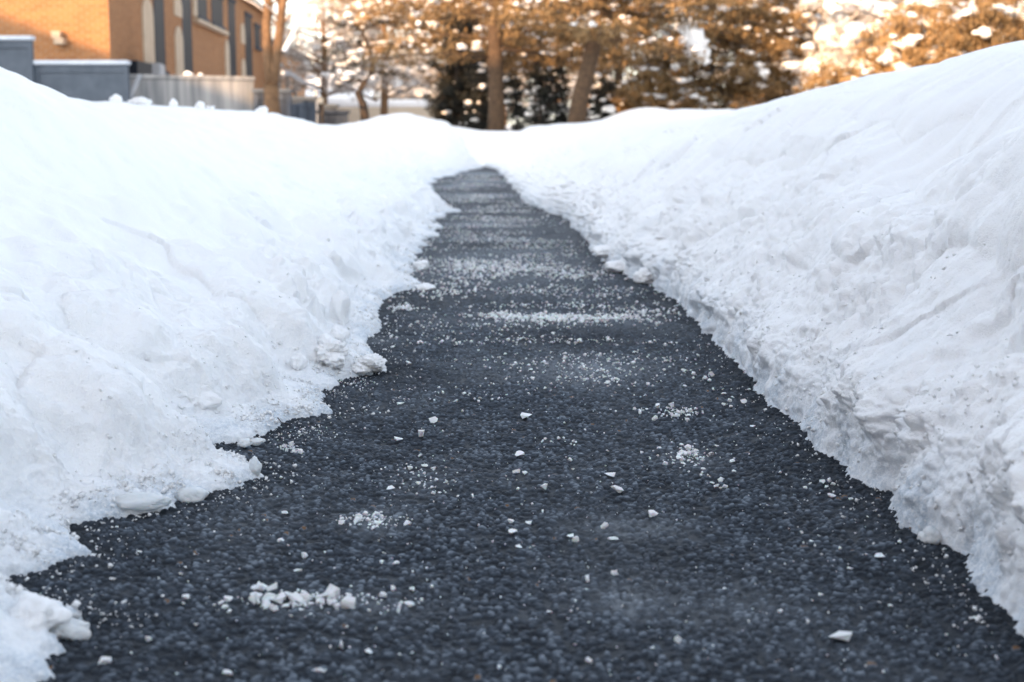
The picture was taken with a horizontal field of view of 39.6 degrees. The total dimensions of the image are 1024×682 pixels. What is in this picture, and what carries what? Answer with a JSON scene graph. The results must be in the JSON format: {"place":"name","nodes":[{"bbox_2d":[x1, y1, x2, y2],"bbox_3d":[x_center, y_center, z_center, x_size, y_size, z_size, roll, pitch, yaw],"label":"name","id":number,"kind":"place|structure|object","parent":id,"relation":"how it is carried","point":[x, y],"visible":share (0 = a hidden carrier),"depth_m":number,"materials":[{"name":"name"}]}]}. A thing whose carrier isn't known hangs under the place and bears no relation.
{"place":"outdoors","nodes":[
{"label":"outdoors","id":0,"kind":"place"},
{"bbox_2d":[0,67,483,681],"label":"snow bank","id":1,"kind":"structure","parent":0,"point":[124,227],"depth_m":2.62,"materials":[{"name":"snow"}]},
{"bbox_2d":[7,593,71,630],"bbox_3d":[-0.429,0.249,1.283,0.053,0.036,0.050,-7,11,-41],"label":"snow chunk","id":2,"kind":"object","parent":1,"relation":"on","point":[35,611],"visible":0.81,"depth_m":1.27,"materials":[{"name":"snow"}]},
{"bbox_2d":[109,94,121,101],"bbox_3d":[-2.312,-1.411,8.303,0.068,0.062,0.068,6,10,36],"label":"snow clod","id":3,"kind":"object","parent":1,"relation":"on","point":[115,98],"visible":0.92,"depth_m":8.28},
{"bbox_2d":[128,97,152,104],"bbox_3d":[-2.178,-1.399,8.314,0.142,0.060,0.124,0,8,0],"label":"snow clod","id":4,"kind":"object","parent":1,"relation":"on","point":[141,100],"visible":0.82,"depth_m":8.28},
{"bbox_2d":[169,98,177,105],"bbox_3d":[-2.010,-1.405,8.438,0.048,0.066,0.046,6,10,37],"label":"snow clod","id":5,"kind":"object","parent":1,"relation":"on","point":[173,102],"visible":0.77,"depth_m":8.43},
{"bbox_2d":[173,383,222,413],"bbox_3d":[-0.497,0.092,2.196,0.121,0.094,0.150,0,8,0],"label":"snow chunk","id":6,"kind":"object","parent":1,"relation":"on","point":[208,398],"visible":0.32,"depth_m":2.14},
{"bbox_2d":[194,101,204,108],"bbox_3d":[-1.850,-1.389,8.415,0.056,0.066,0.056,3,9,18],"label":"snow clod","id":7,"kind":"object","parent":1,"relation":"on","point":[200,105],"visible":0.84,"depth_m":8.40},
{"bbox_2d":[249,456,261,476],"bbox_3d":[-0.340,0.166,1.881,0.018,0.030,0.011,0,8,0],"label":"ice plate","id":8,"kind":"object","parent":1,"relation":"on","point":[255,465],"visible":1,"depth_m":1.88,"materials":[{"name":"white"}]},
{"bbox_2d":[254,106,267,112],"bbox_3d":[-1.550,-1.432,8.820,0.074,0.056,0.075,3,9,21],"label":"snow clod","id":9,"kind":"object","parent":1,"relation":"on","point":[263,109],"visible":0.72,"depth_m":8.80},
{"bbox_2d":[290,353,307,369],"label":"snow chunk","id":10,"kind":"object","parent":1,"relation":"on","point":[298,361],"visible":1,"depth_m":2.57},
{"bbox_2d":[317,96,323,123],"bbox_3d":[-3.507,-4.125,26.113,0.133,0.734,0.199,0,8,0],"label":"garden post","id":11,"kind":"object","parent":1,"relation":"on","point":[320,100],"visible":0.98,"depth_m":26.13,"materials":[{"name":"wood"}]},
{"bbox_2d":[314,333,349,367],"bbox_3d":[-0.343,0.021,2.667,0.075,0.062,0.105,0,8,0],"label":"snow chunk","id":12,"kind":"object","parent":1,"relation":"on","point":[331,351],"visible":0.91,"depth_m":2.64,"materials":[{"name":"snow"}]},
{"bbox_2d":[330,324,349,342],"bbox_3d":[-0.351,-0.010,2.890,0.043,0.047,0.050,0,8,0],"label":"snow chunk","id":13,"kind":"object","parent":1,"relation":"on","point":[340,333],"visible":0.61,"depth_m":2.88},
{"bbox_2d":[330,289,350,325],"bbox_3d":[-0.391,-0.070,3.208,0.051,0.096,0.048,6,10,35],"label":"snow chunk","id":14,"kind":"object","parent":1,"relation":"on","point":[340,302],"visible":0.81,"depth_m":3.19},
{"bbox_2d":[6,167,1023,681],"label":"path","id":15,"kind":"structure","parent":0,"point":[448,539],"depth_m":1.60,"materials":[{"name":"asphalt"}]},
{"bbox_2d":[48,618,91,640],"bbox_3d":[-0.401,0.262,1.289,0.044,0.024,0.030,0,8,0],"label":"snow chunk","id":16,"kind":"object","parent":15,"relation":"on","point":[73,629],"visible":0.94,"depth_m":1.28,"materials":[{"name":"white"}]},
{"bbox_2d":[98,657,111,664],"bbox_3d":[-0.349,0.273,1.217,0.013,0.008,0.005,-6,14,-44],"label":"salt crystal","id":17,"kind":"object","parent":15,"relation":"on","point":[104,660],"visible":1,"depth_m":1.22,"materials":[{"name":"white"}]},
{"bbox_2d":[115,492,172,510],"bbox_3d":[-0.446,0.192,1.697,0.082,0.024,0.042,0,8,0],"label":"ice plate","id":18,"kind":"object","parent":15,"relation":"on","point":[141,501],"visible":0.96,"depth_m":1.69,"materials":[{"name":"white"}]},
{"bbox_2d":[176,486,209,502],"bbox_3d":[-0.397,0.192,1.762,0.042,0.024,0.037,0,8,0],"label":"ice plate","id":19,"kind":"object","parent":15,"relation":"on","point":[193,494],"visible":0.97,"depth_m":1.75,"materials":[{"name":"white"}]},
{"bbox_2d":[222,669,232,675],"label":"salt crystal","id":20,"kind":"object","parent":15,"relation":"on","point":[227,672],"visible":1,"depth_m":1.19,"materials":[{"name":"white"}]},
{"bbox_2d":[224,596,232,601],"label":"salt crystal","id":21,"kind":"object","parent":15,"relation":"on","point":[228,598],"visible":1,"depth_m":1.38,"materials":[{"name":"white"}]},
{"bbox_2d":[237,438,250,447],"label":"chunk","id":22,"kind":"object","parent":15,"relation":"on","point":[244,442],"visible":1,"depth_m":2.06,"materials":[{"name":"white"}]},
{"bbox_2d":[248,595,258,603],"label":"salt crystal","id":23,"kind":"object","parent":15,"relation":"on","point":[252,599],"visible":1,"depth_m":1.36,"materials":[{"name":"white"}]},
{"bbox_2d":[250,437,265,445],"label":"chunk","id":24,"kind":"object","parent":15,"relation":"on","point":[257,441],"visible":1,"depth_m":2.08,"materials":[{"name":"white"}]},
{"bbox_2d":[253,581,263,589],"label":"salt crystal","id":25,"kind":"object","parent":15,"relation":"on","point":[259,586],"visible":1,"depth_m":1.40,"materials":[{"name":"white"}]},
{"bbox_2d":[261,599,270,608],"bbox_3d":[-0.236,0.253,1.365,0.009,0.006,0.014,-10,16,-14],"label":"salt crystal","id":26,"kind":"object","parent":15,"relation":"on","point":[266,602],"visible":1,"depth_m":1.36,"materials":[{"name":"white"}]},
{"bbox_2d":[266,582,276,590],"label":"salt crystal","id":27,"kind":"object","parent":15,"relation":"on","point":[272,587],"visible":1,"depth_m":1.40,"materials":[{"name":"white"}]},
{"bbox_2d":[272,596,283,604],"bbox_3d":[-0.225,0.251,1.373,0.012,0.008,0.009,-3,5,17],"label":"salt crystal","id":28,"kind":"object","parent":15,"relation":"on","point":[279,599],"visible":1,"depth_m":1.37,"materials":[{"name":"white"}]},
{"bbox_2d":[289,591,303,603],"bbox_3d":[-0.208,0.249,1.376,0.015,0.010,0.008,14,10,41],"label":"salt crystal","id":29,"kind":"object","parent":15,"relation":"on","point":[296,597],"visible":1,"depth_m":1.38,"materials":[{"name":"white"}]},
{"bbox_2d":[300,592,311,598],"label":"salt crystal","id":30,"kind":"object","parent":15,"relation":"on","point":[305,595],"visible":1,"depth_m":1.38,"materials":[{"name":"white"}]},
{"bbox_2d":[313,668,326,672],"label":"salt crystal","id":31,"kind":"object","parent":15,"relation":"on","point":[319,670],"visible":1,"depth_m":1.20,"materials":[{"name":"white"}]},
{"bbox_2d":[323,584,339,597],"bbox_3d":[-0.178,0.245,1.389,0.018,0.015,0.019,10,8,39],"label":"salt crystal","id":32,"kind":"object","parent":15,"relation":"on","point":[334,589],"visible":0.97,"depth_m":1.39,"materials":[{"name":"white"}]},
{"bbox_2d":[327,591,335,598],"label":"salt crystal","id":33,"kind":"object","parent":15,"relation":"on","point":[331,594],"visible":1,"depth_m":1.37,"materials":[{"name":"white"}]},
{"bbox_2d":[339,595,355,608],"bbox_3d":[-0.158,0.249,1.363,0.015,0.013,0.015,6,8,-15],"label":"salt crystal","id":34,"kind":"object","parent":15,"relation":"on","point":[347,601],"visible":1,"depth_m":1.36,"materials":[{"name":"white"}]},
{"bbox_2d":[350,353,386,373],"bbox_3d":[-0.272,0.043,2.694,0.069,0.041,0.081,0,8,0],"label":"snow chunk","id":35,"kind":"object","parent":15,"relation":"on","point":[372,362],"visible":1,"depth_m":2.67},
{"bbox_2d":[403,601,414,606],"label":"salt crystal","id":36,"kind":"object","parent":15,"relation":"on","point":[409,603],"visible":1,"depth_m":1.36,"materials":[{"name":"white"}]},
{"bbox_2d":[413,260,428,269],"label":"snow chunk","id":37,"kind":"object","parent":15,"relation":"on","point":[424,264],"visible":0.84,"depth_m":4.77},
{"bbox_2d":[414,283,435,290],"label":"snow chunk","id":38,"kind":"object","parent":15,"relation":"on","point":[422,286],"visible":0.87,"depth_m":4.12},
{"bbox_2d":[0,152,1023,627],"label":"snow crumbs","id":39,"kind":"object","parent":15,"relation":"on","point":[16,588],"visible":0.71,"depth_m":1.83,"materials":[{"name":"snow"}]},
{"bbox_2d":[40,175,999,677],"bbox_3d":[-0.138,-0.747,8.172,1.026,0.014,14.135,0,8,-1],"label":"salt grit","id":40,"kind":"object","parent":15,"relation":"on","point":[580,317],"visible":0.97,"depth_m":3.53,"materials":[{"name":"white"}]},
{"bbox_2d":[515,450,524,456],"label":"salt crystal","id":41,"kind":"object","parent":15,"relation":"on","point":[519,453],"visible":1,"depth_m":2.00,"materials":[{"name":"white"}]},
{"bbox_2d":[520,412,531,418],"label":"salt crystal","id":42,"kind":"object","parent":15,"relation":"on","point":[523,415],"visible":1,"depth_m":2.27,"materials":[{"name":"white"}]},
{"bbox_2d":[592,245,610,258],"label":"snow chunk","id":43,"kind":"object","parent":15,"relation":"on","point":[600,251],"visible":0.7,"depth_m":5.00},
{"bbox_2d":[605,260,625,272],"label":"snow chunk","id":44,"kind":"object","parent":15,"relation":"on","point":[618,266],"visible":0.7,"depth_m":4.64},
{"bbox_2d":[611,485,623,492],"bbox_3d":[0.134,0.187,1.803,0.016,0.009,0.014,2,9,-28],"label":"salt crystal","id":45,"kind":"object","parent":15,"relation":"on","point":[618,489],"visible":1,"depth_m":1.80,"materials":[{"name":"white"}]},
{"bbox_2d":[633,267,652,283],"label":"snow chunk","id":46,"kind":"object","parent":15,"relation":"on","point":[643,275],"visible":0.69,"depth_m":4.28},
{"bbox_2d":[648,510,657,516],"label":"salt crystal","id":47,"kind":"object","parent":15,"relation":"on","point":[652,513],"visible":1,"depth_m":1.68,"materials":[{"name":"white"}]},
{"bbox_2d":[829,631,851,640],"bbox_3d":[0.294,0.264,1.277,0.022,0.008,0.014,0,8,-1],"label":"salt crystal","id":48,"kind":"object","parent":15,"relation":"on","point":[844,635],"visible":1,"depth_m":1.27,"materials":[{"name":"white"}]},
{"bbox_2d":[917,525,942,544],"bbox_3d":[0.469,0.217,1.591,0.027,0.021,0.032,-2,9,-14],"label":"chunk","id":49,"kind":"object","parent":15,"relation":"on","point":[930,534],"visible":1,"depth_m":1.58,"materials":[{"name":"white"}]},
{"bbox_2d":[452,107,668,165],"bbox_3d":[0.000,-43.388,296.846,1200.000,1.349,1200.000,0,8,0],"label":"snow field","id":50,"kind":"structure","parent":0,"point":[481,146],"depth_m":20.55,"materials":[{"name":"snow"}]},
{"bbox_2d":[0,36,35,81],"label":"wall","id":51,"kind":"structure","parent":50,"relation":"on","point":[16,54],"depth_m":26.68,"materials":[{"name":"concrete"}]},
{"bbox_2d":[33,60,130,101],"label":"wall","id":52,"kind":"structure","parent":50,"relation":"on","point":[96,80],"depth_m":26.84,"materials":[{"name":"concrete"}]},
{"bbox_2d":[130,74,141,97],"bbox_3d":[-7.201,-4.877,27.180,0.281,0.448,0.080,0,8,0],"label":"leaning bar","id":53,"kind":"object","parent":50,"relation":"on","point":[136,83],"visible":0.89,"depth_m":27.15,"materials":[{"name":"metal"}]},
{"bbox_2d":[0,0,272,88],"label":"brick house","id":54,"kind":"structure","parent":50,"relation":"on","point":[196,37],"depth_m":33.18,"materials":[{"name":"brick"}]},
{"bbox_2d":[129,60,151,73],"bbox_3d":[-8.268,-5.422,31.547,0.300,1.500,1.617,0,8,-3],"label":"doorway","id":55,"kind":"structure","parent":54,"relation":"in","point":[136,67],"depth_m":30.89,"materials":[{"name":"grey glass"}]},
{"bbox_2d":[153,0,169,74],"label":"window","id":56,"kind":"structure","parent":54,"relation":"in","point":[158,5],"depth_m":34.56,"materials":[{"name":"grey glass"}]},
{"bbox_2d":[181,0,192,72],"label":"window","id":57,"kind":"structure","parent":54,"relation":"in","point":[186,4],"depth_m":38.36,"materials":[{"name":"grey glass"}]},
{"bbox_2d":[197,0,209,22],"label":"window","id":58,"kind":"structure","parent":54,"relation":"in","point":[201,4],"depth_m":40.80,"materials":[{"name":"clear glass"}]},
{"bbox_2d":[211,0,225,30],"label":"window","id":59,"kind":"structure","parent":54,"relation":"in","point":[216,5],"depth_m":43.54,"materials":[{"name":"grey glass"}]},
{"bbox_2d":[228,0,236,75],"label":"window","id":60,"kind":"structure","parent":54,"relation":"in","point":[231,3],"depth_m":46.63,"materials":[{"name":"grey glass"}]},
{"bbox_2d":[244,11,252,75],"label":"window","id":61,"kind":"structure","parent":54,"relation":"in","point":[247,16],"depth_m":50.51,"materials":[{"name":"grey glass"}]},
{"bbox_2d":[254,23,262,50],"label":"window","id":62,"kind":"structure","parent":54,"relation":"in","point":[257,27],"depth_m":52.74,"materials":[{"name":"grey glass"}]},
{"bbox_2d":[129,74,254,110],"bbox_3d":[-6.370,-4.587,28.322,2.556,1.380,0.280,-4,9,-28],"label":"fence","id":63,"kind":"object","parent":50,"relation":"on","point":[227,93],"depth_m":28.22,"materials":[{"name":"metal"}]},
{"bbox_2d":[251,89,293,116],"bbox_3d":[-4.810,-4.508,28.649,0.810,1.130,0.240,0,8,0],"label":"board fence","id":64,"kind":"object","parent":50,"relation":"on","point":[285,98],"visible":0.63,"depth_m":28.55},
{"bbox_2d":[245,0,311,113],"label":"twin stemmed tree","id":65,"kind":"object","parent":50,"relation":"on","point":[271,61],"visible":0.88,"depth_m":25.94,"materials":[{"name":"brown plant"}]},
{"bbox_2d":[257,0,315,46],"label":"frosted tree","id":66,"kind":"object","parent":50,"relation":"on","point":[287,15],"visible":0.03,"depth_m":97.50,"materials":[{"name":"white plant"}]},
{"bbox_2d":[272,39,305,95],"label":"brick wing","id":67,"kind":"structure","parent":50,"relation":"on","point":[298,93],"depth_m":67.51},
{"bbox_2d":[281,71,317,123],"bbox_3d":[-4.648,-5.149,31.355,0.109,1.488,2.571,1,8,8],"label":"handrail","id":68,"kind":"object","parent":50,"relation":"on","point":[298,78],"visible":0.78,"depth_m":31.57,"materials":[{"name":"metal"}]},
{"bbox_2d":[292,96,317,123],"bbox_3d":[-4.475,-4.749,30.635,0.576,1.032,0.240,0,8,0],"label":"board fence","id":69,"kind":"object","parent":50,"relation":"on","point":[304,107],"visible":0.52,"depth_m":30.55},
{"bbox_2d":[292,9,351,66],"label":"frosted tree","id":70,"kind":"object","parent":50,"relation":"on","point":[303,36],"visible":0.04,"depth_m":89.78,"materials":[{"name":"white plant"}]},
{"bbox_2d":[324,104,338,109],"bbox_3d":[-4.353,-5.206,34.106,0.392,0.932,0.240,0,8,0],"label":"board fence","id":71,"kind":"object","parent":50,"relation":"on","point":[331,106],"visible":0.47,"depth_m":33.99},
{"bbox_2d":[316,110,349,124],"bbox_3d":[-4.158,-4.945,32.880,0.862,0.770,0.240,-7,11,-38],"label":"board fence","id":72,"kind":"object","parent":50,"relation":"on","point":[335,117],"visible":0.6,"depth_m":32.83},
{"bbox_2d":[271,0,395,103],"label":"frosted tree","id":73,"kind":"object","parent":50,"relation":"on","point":[307,64],"visible":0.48,"depth_m":56.97,"materials":[{"name":"brown plant"}]},
{"bbox_2d":[305,67,379,109],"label":"distant house","id":74,"kind":"structure","parent":50,"relation":"on","point":[339,96],"depth_m":79.06,"materials":[{"name":"stone"}]},
{"bbox_2d":[302,0,391,66],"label":"frosted tree","id":75,"kind":"object","parent":50,"relation":"on","point":[334,33],"visible":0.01,"depth_m":101.02,"materials":[{"name":"beige plant"}]},
{"bbox_2d":[298,0,445,115],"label":"frosted tree","id":76,"kind":"object","parent":50,"relation":"on","point":[394,83],"visible":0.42,"depth_m":54.18,"materials":[{"name":"brown plant"}]},
{"bbox_2d":[316,11,431,120],"bbox_3d":[-3.235,-6.319,33.563,2.753,2.825,1.393,0,8,0],"label":"bent tree","id":77,"kind":"object","parent":50,"relation":"on","point":[363,108],"visible":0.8,"depth_m":33.42,"materials":[{"name":"twig"},{"name":"bark"},{"name":"snow"}]},
{"bbox_2d":[328,99,436,122],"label":"garden wall","id":78,"kind":"structure","parent":50,"relation":"on","point":[413,106],"depth_m":65.14,"materials":[{"name":"white"}]},
{"bbox_2d":[350,11,437,69],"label":"frosted tree","id":79,"kind":"object","parent":50,"relation":"on","point":[388,35],"visible":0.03,"depth_m":97.26,"materials":[{"name":"beige plant"}]},
{"bbox_2d":[374,71,439,98],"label":"distant house","id":80,"kind":"structure","parent":50,"relation":"on","point":[378,94],"depth_m":78.88,"materials":[{"name":"beige glass"}]},
{"bbox_2d":[316,0,517,54],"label":"larch tree","id":81,"kind":"object","parent":50,"relation":"on","point":[368,5],"visible":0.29,"depth_m":34.48,"materials":[{"name":"brown plant"}]},
{"bbox_2d":[421,10,487,130],"bbox_3d":[-1.205,-5.803,31.526,1.653,3.135,1.758,0,8,0],"label":"spruce tree","id":82,"kind":"object","parent":50,"relation":"on","point":[449,107],"visible":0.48,"depth_m":31.28,"materials":[{"name":"green plant"}]},
{"bbox_2d":[388,35,522,102],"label":"frosted tree","id":83,"kind":"object","parent":50,"relation":"on","point":[419,80],"visible":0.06,"depth_m":59.19,"materials":[{"name":"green plant"}]},
{"bbox_2d":[459,68,487,130],"bbox_3d":[-0.733,-5.032,30.059,0.820,1.562,1.057,8,11,43],"label":"tree","id":84,"kind":"object","parent":50,"relation":"on","point":[480,93],"visible":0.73,"depth_m":29.99,"materials":[{"name":"green plant"}]},
{"bbox_2d":[411,0,548,129],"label":"evergreen tree","id":85,"kind":"object","parent":50,"relation":"on","point":[512,68],"visible":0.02,"depth_m":42.81,"materials":[{"name":"brown plant"}]},
{"bbox_2d":[355,0,640,130],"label":"pine tree","id":86,"kind":"object","parent":50,"relation":"on","point":[497,38],"visible":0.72,"depth_m":27.45,"materials":[{"name":"brown plant"}]},
{"bbox_2d":[503,72,535,130],"bbox_3d":[0.082,-4.823,29.122,0.874,1.420,0.980,8,11,43],"label":"sapling","id":87,"kind":"object","parent":50,"relation":"on","point":[512,83],"visible":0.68,"depth_m":28.92,"materials":[{"name":"green plant"}]},
{"bbox_2d":[512,60,559,130],"bbox_3d":[0.526,-4.737,28.129,0.965,1.640,0.844,-7,11,-41],"label":"sapling","id":88,"kind":"object","parent":50,"relation":"on","point":[534,111],"visible":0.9,"depth_m":28.02,"materials":[{"name":"green plant"}]},
{"bbox_2d":[534,59,576,124],"bbox_3d":[0.864,-4.904,29.069,0.926,1.749,1.034,-7,11,-41],"label":"sapling","id":89,"kind":"object","parent":50,"relation":"on","point":[564,108],"visible":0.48,"depth_m":28.95,"materials":[{"name":"green plant"}]},
{"bbox_2d":[487,1,625,104],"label":"frosted tree","id":90,"kind":"object","parent":50,"relation":"on","point":[523,80],"visible":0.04,"depth_m":54.03,"materials":[{"name":"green plant"}]},
{"bbox_2d":[474,1,710,123],"bbox_3d":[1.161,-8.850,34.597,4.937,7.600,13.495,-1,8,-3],"label":"evergreen tree","id":91,"kind":"object","parent":50,"relation":"on","point":[696,37],"visible":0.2,"depth_m":37.96,"materials":[{"name":"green plant"}]},
{"bbox_2d":[559,51,632,120],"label":"frosted tree","id":92,"kind":"object","parent":50,"relation":"on","point":[589,96],"depth_m":101.63,"materials":[{"name":"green plant"}]},
{"bbox_2d":[586,72,620,121],"bbox_3d":[1.720,-4.704,28.492,0.898,1.367,1.105,0,8,0],"label":"sapling","id":93,"kind":"object","parent":50,"relation":"on","point":[604,108],"visible":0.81,"depth_m":28.44,"materials":[{"name":"green plant"}]},
{"bbox_2d":[474,0,736,122],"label":"pine tree","id":94,"kind":"object","parent":50,"relation":"on","point":[632,19],"visible":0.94,"depth_m":25.10,"materials":[{"name":"brown plant"}]},
{"bbox_2d":[558,0,679,93],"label":"evergreen tree","id":95,"kind":"object","parent":50,"relation":"on","point":[624,59],"visible":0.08,"depth_m":39.69,"materials":[{"name":"brown plant"}]},
{"bbox_2d":[601,55,687,113],"bbox_3d":[2.999,-5.281,30.537,2.412,1.712,2.287,0,8,0],"label":"shrub","id":96,"kind":"object","parent":50,"relation":"on","point":[645,90],"visible":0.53,"depth_m":30.08,"materials":[{"name":"brown plant"}]},
{"bbox_2d":[593,3,724,96],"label":"frosted tree","id":97,"kind":"object","parent":50,"relation":"on","point":[659,31],"visible":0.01,"depth_m":55.15,"materials":[{"name":"brown plant"}]},
{"bbox_2d":[657,87,712,109],"bbox_3d":[3.701,-4.872,30.107,1.340,1.029,1.410,0,8,0],"label":"shrub","id":98,"kind":"object","parent":50,"relation":"on","point":[702,105],"visible":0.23,"depth_m":29.82,"materials":[{"name":"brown plant"}]},
{"bbox_2d":[619,0,802,109],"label":"evergreen tree","id":99,"kind":"object","parent":50,"relation":"on","point":[689,81],"visible":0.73,"depth_m":29.86,"materials":[{"name":"brown plant"}]},
{"bbox_2d":[714,0,837,108],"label":"evergreen tree","id":100,"kind":"object","parent":50,"relation":"on","point":[785,14],"visible":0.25,"depth_m":30.78,"materials":[{"name":"brown plant"}]},
{"bbox_2d":[700,0,861,99],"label":"evergreen tree","id":101,"kind":"object","parent":50,"relation":"on","point":[789,40],"visible":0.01,"depth_m":38.23,"materials":[{"name":"brown plant"}]},
{"bbox_2d":[791,55,872,94],"bbox_3d":[6.183,-4.688,26.583,1.933,1.283,2.070,5,10,33],"label":"shrub","id":102,"kind":"object","parent":50,"relation":"on","point":[835,74],"visible":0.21,"depth_m":26.21,"materials":[{"name":"orange plant"}]},
{"bbox_2d":[781,0,909,87],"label":"snow laden tree","id":103,"kind":"object","parent":50,"relation":"on","point":[828,36],"visible":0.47,"depth_m":29.03,"materials":[{"name":"snow"}]},
{"bbox_2d":[817,0,933,68],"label":"frosted tree","id":104,"kind":"object","parent":50,"relation":"on","point":[871,20],"visible":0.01,"depth_m":52.10,"materials":[{"name":"orange plant"}]},
{"bbox_2d":[823,0,938,52],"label":"evergreen tree","id":105,"kind":"object","parent":50,"relation":"on","point":[897,2],"visible":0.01,"depth_m":42.08,"materials":[{"name":"orange plant"}]},
{"bbox_2d":[846,0,970,75],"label":"shrub","id":106,"kind":"object","parent":50,"relation":"on","point":[895,49],"visible":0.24,"depth_m":27.00,"materials":[{"name":"orange plant"}]},
{"bbox_2d":[888,0,1019,55],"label":"evergreen tree","id":107,"kind":"object","parent":50,"relation":"on","point":[931,6],"visible":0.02,"depth_m":36.62,"materials":[{"name":"orange plant"}]},
{"bbox_2d":[924,0,1023,62],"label":"shrub","id":108,"kind":"object","parent":50,"relation":"on","point":[981,28],"visible":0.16,"depth_m":25.90,"materials":[{"name":"orange plant"}]},
{"bbox_2d":[256,0,954,125],"label":"sky","id":109,"kind":"structure","parent":0,"point":[294,2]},
{"bbox_2d":[484,40,1023,635],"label":"snow bank","id":110,"kind":"structure","parent":0,"point":[920,168],"depth_m":2.58,"materials":[{"name":"snow"}]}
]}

